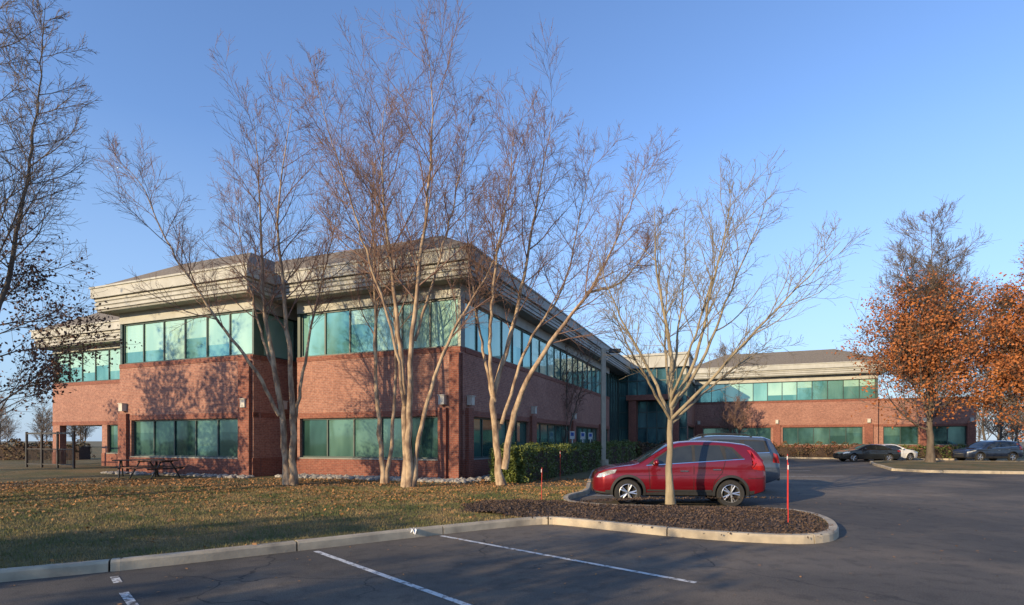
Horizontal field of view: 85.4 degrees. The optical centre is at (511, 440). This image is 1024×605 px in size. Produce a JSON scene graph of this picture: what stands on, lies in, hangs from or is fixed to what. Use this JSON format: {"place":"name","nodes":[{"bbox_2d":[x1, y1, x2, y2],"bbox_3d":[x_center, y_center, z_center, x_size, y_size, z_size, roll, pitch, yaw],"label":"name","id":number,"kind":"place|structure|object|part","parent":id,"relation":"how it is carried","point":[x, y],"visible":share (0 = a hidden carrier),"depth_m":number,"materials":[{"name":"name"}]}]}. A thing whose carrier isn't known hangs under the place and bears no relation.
{"place":"outdoors","nodes":[
{"label":"outdoors","id":0,"kind":"place"},
{"bbox_2d":[0,459,1023,604],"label":"asphalt road","id":1,"kind":"structure","parent":0,"point":[856,562],"depth_m":7.58,"materials":[{"name":"grey asphalt"}]},
{"bbox_2d":[0,438,95,459],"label":"hedge","id":2,"kind":"object","parent":1,"relation":"on","point":[14,451],"visible":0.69,"depth_m":46.04,"materials":[{"name":"brown plant"}]},
{"bbox_2d":[110,576,121,582],"bbox_3d":[-4.850,1.696,6.800,0.090,0.001,0.397,0,0,-41],"label":"parking line","id":3,"kind":"object","parent":1,"relation":"on","point":[115,579],"visible":1,"depth_m":6.79,"materials":[{"name":"white paint"}]},
{"bbox_2d":[119,592,138,604],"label":"parking line","id":4,"kind":"object","parent":1,"relation":"on","point":[128,598],"visible":1,"depth_m":5.98,"materials":[{"name":"white paint"}]},
{"bbox_2d":[313,551,470,604],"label":"parking line","id":5,"kind":"object","parent":1,"relation":"on","point":[403,582],"visible":1,"depth_m":6.75,"materials":[{"name":"white paint"}]},
{"bbox_2d":[0,457,1023,581],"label":"kerb","id":6,"kind":"structure","parent":1,"relation":"on","point":[95,566],"depth_m":9.20,"materials":[{"name":"concrete"}]},
{"bbox_2d":[52,346,975,478],"bbox_3d":[7.752,-1.300,41.376,75.335,6.000,29.936,0,0,-19],"label":"red brick","id":7,"kind":"object","parent":1,"relation":"on","point":[455,465],"visible":0.51,"depth_m":24.76,"materials":[{"name":"red brick"}]},
{"bbox_2d":[58,311,874,401],"bbox_3d":[5.435,-5.000,40.677,67.647,2.400,24.236,0,0,-26],"label":"glass teal open","id":8,"kind":"object","parent":7,"relation":"on","point":[337,332],"visible":0.59,"depth_m":27.48,"materials":[{"name":"teal glass"}]},
{"bbox_2d":[53,296,965,458],"bbox_3d":[7.899,-2.600,41.351,73.188,8.600,25.914,0,0,-26],"label":"window frame","id":9,"kind":"object","parent":7,"relation":"attached to","point":[298,341],"visible":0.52,"depth_m":26.62,"materials":[{"name":"metal"}]},
{"bbox_2d":[58,299,874,401],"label":"windows","id":10,"kind":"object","parent":9,"relation":"attached to","point":[442,325],"visible":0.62,"depth_m":25.93,"materials":[{"name":"teal glass"}]},
{"bbox_2d":[304,313,766,400],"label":"window","id":11,"kind":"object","parent":7,"relation":"on","point":[317,343],"visible":0.73,"depth_m":25.25,"materials":[{"name":"teal glass"}]},
{"bbox_2d":[117,394,974,423],"bbox_3d":[10.259,-1.840,42.443,66.237,0.740,20.244,0,0,-33],"label":"white sconce","id":12,"kind":"object","parent":7,"relation":"on","point":[442,399],"visible":0.91,"depth_m":24.30,"materials":[{"name":"white plastic"}]},
{"bbox_2d":[53,351,975,459],"bbox_3d":[10.068,-2.400,42.244,80.345,8.200,30.035,0,0,-19],"label":"brick pink","id":13,"kind":"object","parent":1,"relation":"on","point":[339,385],"visible":0.59,"depth_m":26.18,"materials":[{"name":"brick"}]},
{"bbox_2d":[30,244,885,384],"bbox_3d":[5.704,-7.000,51.140,75.855,2.401,36.328,0,0,-41],"label":"cream concrete","id":14,"kind":"object","parent":13,"relation":"on","point":[172,281],"visible":0.41,"depth_m":26.05,"materials":[{"name":"beige concrete"}]},
{"bbox_2d":[41,260,885,373],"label":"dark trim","id":15,"kind":"structure","parent":14,"relation":"on","point":[407,268],"depth_m":25.65,"materials":[{"name":"black metal"}]},
{"bbox_2d":[44,236,883,368],"bbox_3d":[5.704,-8.510,51.140,75.532,2.550,36.004,0,0,-41],"label":"roof shingle","id":16,"kind":"object","parent":14,"relation":"on","point":[807,356],"visible":0.2,"depth_m":35.81,"materials":[{"name":"grey"}]},
{"bbox_2d":[36,263,908,460],"bbox_3d":[6.939,-3.205,49.230,77.339,8.010,36.024,0,0,-35],"label":"cream shadow groove","id":17,"kind":"object","parent":14,"relation":"part of","point":[523,313],"visible":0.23,"depth_m":25.70},
{"bbox_2d":[111,419,899,456],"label":"windows","id":18,"kind":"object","parent":13,"relation":"on","point":[228,443],"visible":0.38,"depth_m":27.41,"materials":[{"name":"green glass"}]},
{"bbox_2d":[111,418,964,456],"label":"glass green blinds","id":19,"kind":"object","parent":13,"relation":"on","point":[341,439],"visible":0.55,"depth_m":25.23,"materials":[{"name":"green glass"}]},
{"bbox_2d":[155,418,946,456],"bbox_3d":[10.189,-0.335,42.962,63.535,2.170,18.644,0,0,-34],"label":"green dark glass","id":20,"kind":"object","parent":13,"relation":"on","point":[315,437],"visible":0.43,"depth_m":26.02,"materials":[{"name":"green glass"}]},
{"bbox_2d":[488,441,601,483],"bbox_3d":[2.200,0.864,26.582,2.053,1.756,12.944,0,0,22],"label":"hedge","id":21,"kind":"object","parent":1,"relation":"on","point":[528,462],"visible":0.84,"depth_m":22.94,"materials":[{"name":"green plant"}]},
{"bbox_2d":[441,535,695,582],"bbox_3d":[0.460,1.696,8.300,4.796,0.001,0.085,0,0,43],"label":"parking line","id":22,"kind":"object","parent":1,"relation":"on","point":[576,560],"visible":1,"depth_m":7.81,"materials":[{"name":"white paint"}]},
{"bbox_2d":[599,348,620,465],"bbox_3d":[5.701,-1.870,32.500,1.298,7.100,0.596,0,0,0],"label":"light pole","id":23,"kind":"object","parent":1,"relation":"on","point":[604,461],"visible":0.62,"depth_m":32.37,"materials":[{"name":"metal"}]},
{"bbox_2d":[593,439,640,463],"bbox_3d":[7.174,0.808,38.389,1.834,1.859,11.300,0,0,22],"label":"hedge","id":24,"kind":"object","parent":1,"relation":"on","point":[622,451],"visible":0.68,"depth_m":37.09,"materials":[{"name":"green plant"}]},
{"bbox_2d":[636,440,666,456],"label":"hedge","id":25,"kind":"object","parent":1,"relation":"on","point":[644,448],"visible":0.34,"depth_m":49.53,"materials":[{"name":"green plant"}]},
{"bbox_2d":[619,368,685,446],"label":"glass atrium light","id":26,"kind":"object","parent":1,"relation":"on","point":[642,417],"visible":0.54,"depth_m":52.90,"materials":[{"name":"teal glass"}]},
{"bbox_2d":[590,440,765,506],"bbox_3d":[4.402,0.843,15.200,4.439,1.715,2.256,0,0,6],"label":"parked suv","id":27,"kind":"object","parent":1,"relation":"on","point":[713,469],"visible":0.97,"depth_m":14.32,"materials":[{"name":"red paint"}]},
{"bbox_3d":[4.221,0.369,15.218,1.028,0.479,1.763,0,0,6],"label":"side window","id":28,"kind":"part","parent":27,"relation":"part of","materials":[{"name":"grey glass"}]},
{"bbox_3d":[5.167,0.325,15.123,0.718,0.402,1.744,0,0,6],"label":"side window","id":29,"kind":"part","parent":27,"relation":"part of","materials":[{"name":"grey glass"}]},
{"bbox_3d":[5.727,0.322,15.067,0.330,0.304,1.735,0,0,6],"label":"side window","id":30,"kind":"part","parent":27,"relation":"part of","materials":[{"name":"grey glass"}]},
{"bbox_2d":[629,433,779,482],"bbox_3d":[6.452,0.719,19.200,4.892,1.961,2.328,0,0,8],"label":"parked suv","id":31,"kind":"object","parent":1,"relation":"on","point":[765,450],"visible":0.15,"depth_m":18.11,"materials":[{"name":"grey paint"}]},
{"bbox_3d":[7.292,0.178,19.081,0.792,0.445,1.820,0,0,8],"label":"side window","id":32,"kind":"part","parent":31,"relation":"part of","materials":[{"name":"grey glass"}]},
{"bbox_3d":[8.055,0.181,18.974,0.663,0.370,1.825,0,0,8],"label":"side window","id":33,"kind":"part","parent":31,"relation":"part of","materials":[{"name":"grey glass"}]},
{"bbox_2d":[833,444,900,461],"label":"parked car","id":34,"kind":"object","parent":1,"relation":"on","point":[875,452],"visible":0.99,"depth_m":45.16,"materials":[{"name":"paint"}]},
{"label":"side window","id":35,"kind":"part","parent":34,"relation":"part of","materials":[{"name":"black glass"}]},
{"bbox_2d":[863,444,917,460],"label":"parked car","id":36,"kind":"object","parent":1,"relation":"on","point":[909,455],"visible":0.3,"depth_m":47.47,"materials":[{"name":"white paint"}]},
{"bbox_2d":[891,443,973,458],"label":"hedge","id":37,"kind":"object","parent":1,"relation":"on","point":[944,452],"visible":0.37,"depth_m":50.66,"materials":[{"name":"green plant"}]},
{"bbox_2d":[870,461,1023,473],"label":"kerb","id":38,"kind":"structure","parent":1,"relation":"on","point":[949,471],"depth_m":29.32,"materials":[{"name":"concrete"}]},
{"bbox_2d":[952,440,1022,460],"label":"parked suv","id":39,"kind":"object","parent":1,"relation":"on","point":[992,450],"visible":1,"depth_m":45.22,"materials":[{"name":"blue paint"}]},
{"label":"side window","id":40,"kind":"part","parent":39,"relation":"part of","materials":[{"name":"grey glass"}]},
{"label":"side window","id":41,"kind":"part","parent":39,"relation":"part of","materials":[{"name":"grey glass"}]},
{"bbox_2d":[0,446,1023,568],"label":"lawn","id":42,"kind":"structure","parent":0,"point":[19,471],"depth_m":12.22,"materials":[{"name":"green plant"}]},
{"bbox_2d":[25,431,74,468],"bbox_3d":[-27.107,0.525,32.548,4.600,2.150,0.100,0,0,22],"label":"metal fence","id":43,"kind":"object","parent":42,"relation":"on","point":[40,456],"visible":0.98,"depth_m":32.48,"materials":[{"name":"grey metal"}]},
{"bbox_2d":[0,0,141,421],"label":"oak tree","id":44,"kind":"object","parent":42,"relation":"on","point":[6,285],"visible":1,"depth_m":15.59,"materials":[{"name":"brown plant"}]},
{"bbox_2d":[110,459,164,477],"bbox_3d":[-16.400,1.203,24.400,1.840,0.776,1.660,0,0,-29],"label":"picnic table","id":45,"kind":"object","parent":42,"relation":"on","point":[121,464],"visible":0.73,"depth_m":24.39,"materials":[{"name":"black metal"}]},
{"bbox_2d":[121,459,187,478],"bbox_3d":[-15.300,1.203,23.800,1.840,0.776,1.660,0,0,22],"label":"picnic table","id":46,"kind":"object","parent":42,"relation":"on","point":[158,467],"visible":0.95,"depth_m":23.55,"materials":[{"name":"brown wood"}]},
{"bbox_2d":[91,30,383,485],"bbox_3d":[-9.378,-6.302,19.674,9.638,15.850,7.117,0,0,0],"label":"birch tree","id":47,"kind":"object","parent":42,"relation":"on","point":[289,472],"visible":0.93,"depth_m":19.65,"materials":[{"name":"brown plant"}]},
{"bbox_2d":[100,470,493,482],"bbox_3d":[-7.005,1.548,25.010,24.032,0.281,10.893,0,0,-15],"label":"stone bed","id":48,"kind":"object","parent":42,"relation":"on","point":[398,478],"visible":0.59,"depth_m":23.39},
{"bbox_2d":[302,65,457,483],"bbox_3d":[-5.617,-6.333,21.324,6.291,15.900,5.077,0,0,24],"label":"birch tree","id":49,"kind":"object","parent":42,"relation":"on","point":[385,475],"visible":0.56,"depth_m":20.75,"materials":[{"name":"beige plant"}]},
{"bbox_2d":[278,0,574,487],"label":"birch tree","id":50,"kind":"object","parent":42,"relation":"on","point":[409,476],"visible":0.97,"depth_m":18.60,"materials":[{"name":"brown plant"}]},
{"bbox_2d":[0,477,1016,604],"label":"fallen leaves","id":51,"kind":"object","parent":42,"relation":"on","point":[186,481],"visible":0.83,"depth_m":17.25,"materials":[{"name":"brown plant"}]},
{"bbox_2d":[437,15,681,485],"bbox_3d":[1.575,-6.257,20.352,8.880,15.810,6.221,0,0,0],"label":"birch tree","id":52,"kind":"object","parent":42,"relation":"on","point":[500,463],"visible":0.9,"depth_m":19.71,"materials":[{"name":"brown plant"}]},
{"bbox_2d":[570,431,574,442],"bbox_3d":[3.850,0.480,35.489,0.320,2.200,0.111,0,0,0],"label":"parking sign","id":53,"kind":"object","parent":42,"relation":"on","point":[572,435],"visible":0.69,"depth_m":35.44,"materials":[{"name":"metal"}]},
{"bbox_2d":[560,317,602,443],"bbox_3d":[3.616,-3.189,36.015,4.917,9.598,3.856,0,0,-37],"label":"bare tree","id":54,"kind":"object","parent":42,"relation":"on","point":[567,404],"visible":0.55,"depth_m":35.94,"materials":[{"name":"brown wood"}]},
{"bbox_2d":[580,432,584,441],"bbox_3d":[4.900,0.480,38.489,0.320,2.200,0.111,0,0,0],"label":"parking sign","id":55,"kind":"object","parent":42,"relation":"on","point":[582,435],"visible":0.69,"depth_m":38.44,"materials":[{"name":"metal"}]},
{"bbox_2d":[588,433,592,441],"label":"parking sign","id":56,"kind":"object","parent":42,"relation":"on","point":[590,436],"visible":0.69,"depth_m":41.74,"materials":[{"name":"metal"}]},
{"bbox_2d":[459,496,833,538],"bbox_3d":[2.835,1.506,11.940,8.274,0.232,5.880,0,0,0],"label":"mulch bed","id":57,"kind":"object","parent":42,"relation":"on","point":[757,519],"visible":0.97,"depth_m":11.32,"materials":[{"name":"brown wood"}]},
{"bbox_2d":[580,145,870,504],"bbox_3d":[4.639,-2.645,13.268,5.953,8.301,5.097,0,0,0],"label":"young tree","id":58,"kind":"object","parent":57,"relation":"on","point":[668,410],"visible":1,"depth_m":13.13,"materials":[{"name":"grey plant"}]},
{"bbox_2d":[787,454,787,508],"bbox_3d":[6.251,0.950,12.600,0.024,1.300,0.019,0,0,15],"label":"snow marker stake","id":59,"kind":"object","parent":57,"relation":"on","point":[787,481],"visible":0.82,"depth_m":12.59,"materials":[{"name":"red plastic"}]},
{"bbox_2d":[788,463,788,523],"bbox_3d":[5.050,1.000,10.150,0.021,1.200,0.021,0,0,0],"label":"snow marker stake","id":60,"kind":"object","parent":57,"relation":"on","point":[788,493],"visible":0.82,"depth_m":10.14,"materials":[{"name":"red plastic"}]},
{"bbox_2d":[710,393,753,435],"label":"bare tree","id":61,"kind":"object","parent":42,"relation":"on","point":[744,417],"visible":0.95,"depth_m":56.54,"materials":[{"name":"brown wood"}]},
{"bbox_2d":[771,441,870,456],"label":"hedge","id":62,"kind":"object","parent":42,"relation":"on","point":[802,451],"visible":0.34,"depth_m":54.28,"materials":[{"name":"green plant"}]},
{"bbox_2d":[0,0,1023,440],"label":"sky","id":63,"kind":"structure","parent":0,"point":[879,109],"materials":[{"name":"blue"}]},
{"bbox_2d":[1,441,1023,446],"bbox_3d":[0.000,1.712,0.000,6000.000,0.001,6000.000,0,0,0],"label":"ground","id":64,"kind":"structure","parent":0,"point":[95,443],"depth_m":612.91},
{"bbox_2d":[0,336,1023,445],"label":"distant trees","id":65,"kind":"object","parent":64,"relation":"on","point":[983,427],"visible":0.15,"depth_m":95.50,"materials":[{"name":"brown plant"}]},
{"bbox_2d":[609,367,685,446],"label":"glass atrium","id":66,"kind":"object","parent":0,"point":[642,432],"visible":0.36,"depth_m":52.45,"materials":[{"name":"teal glass"}]},
{"bbox_2d":[873,461,1023,470],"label":"lawn","id":67,"kind":"structure","parent":0,"point":[981,465],"depth_m":35.61,"materials":[{"name":"green plant"}]},
{"bbox_2d":[831,195,1015,461],"bbox_3d":[29.884,-8.275,41.295,12.536,19.808,12.170,0,0,0],"label":"oak tree","id":68,"kind":"object","parent":67,"relation":"on","point":[924,350],"visible":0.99,"depth_m":39.97,"materials":[{"name":"orange plant"}]},
{"bbox_2d":[941,242,1023,445],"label":"oak tree","id":69,"kind":"object","parent":67,"relation":"on","point":[1010,360],"visible":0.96,"depth_m":38.41,"materials":[{"name":"orange plant"}]}
]}

